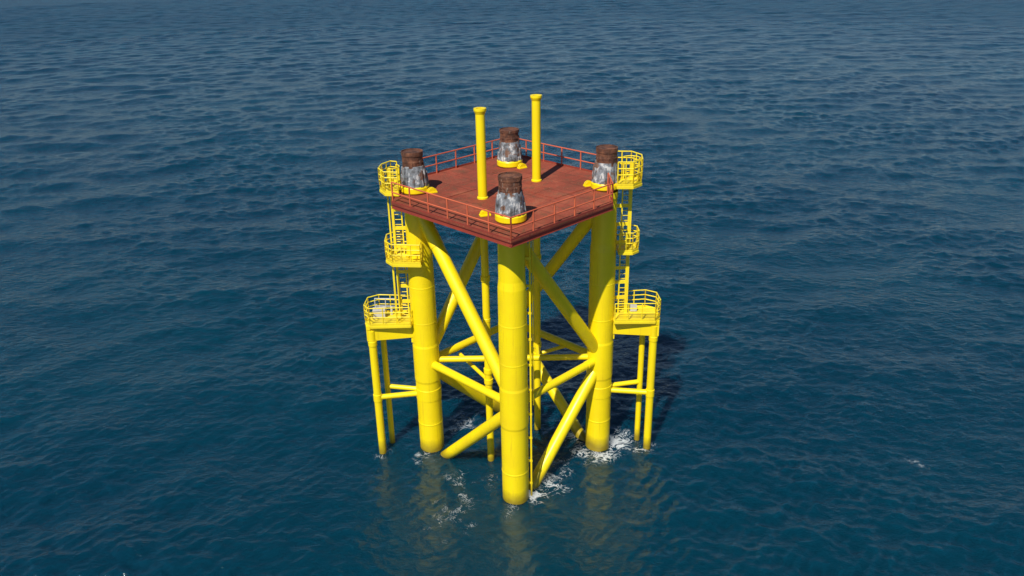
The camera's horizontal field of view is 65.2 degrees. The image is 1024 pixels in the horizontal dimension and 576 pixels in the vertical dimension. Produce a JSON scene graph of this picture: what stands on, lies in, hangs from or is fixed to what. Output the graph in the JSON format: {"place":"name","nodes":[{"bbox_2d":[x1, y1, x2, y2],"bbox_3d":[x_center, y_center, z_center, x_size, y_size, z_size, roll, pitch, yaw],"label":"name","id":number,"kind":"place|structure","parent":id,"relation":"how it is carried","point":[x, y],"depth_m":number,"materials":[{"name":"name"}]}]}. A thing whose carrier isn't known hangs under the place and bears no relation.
{"place":"outdoors","nodes":[
{"label":"outdoors","id":0,"kind":"place"},
{"bbox_2d":[0,0,1023,575],"bbox_3d":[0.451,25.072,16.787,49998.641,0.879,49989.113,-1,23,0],"label":"sea","id":1,"kind":"structure","parent":0,"point":[826,262],"depth_m":74.75,"materials":[{"name":"liquid"}]},
{"bbox_2d":[363,94,660,504],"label":"offshore jacket platform","id":2,"kind":"structure","parent":1,"relation":"in","point":[510,199],"depth_m":45.93,"materials":[{"name":"yellow paint"}]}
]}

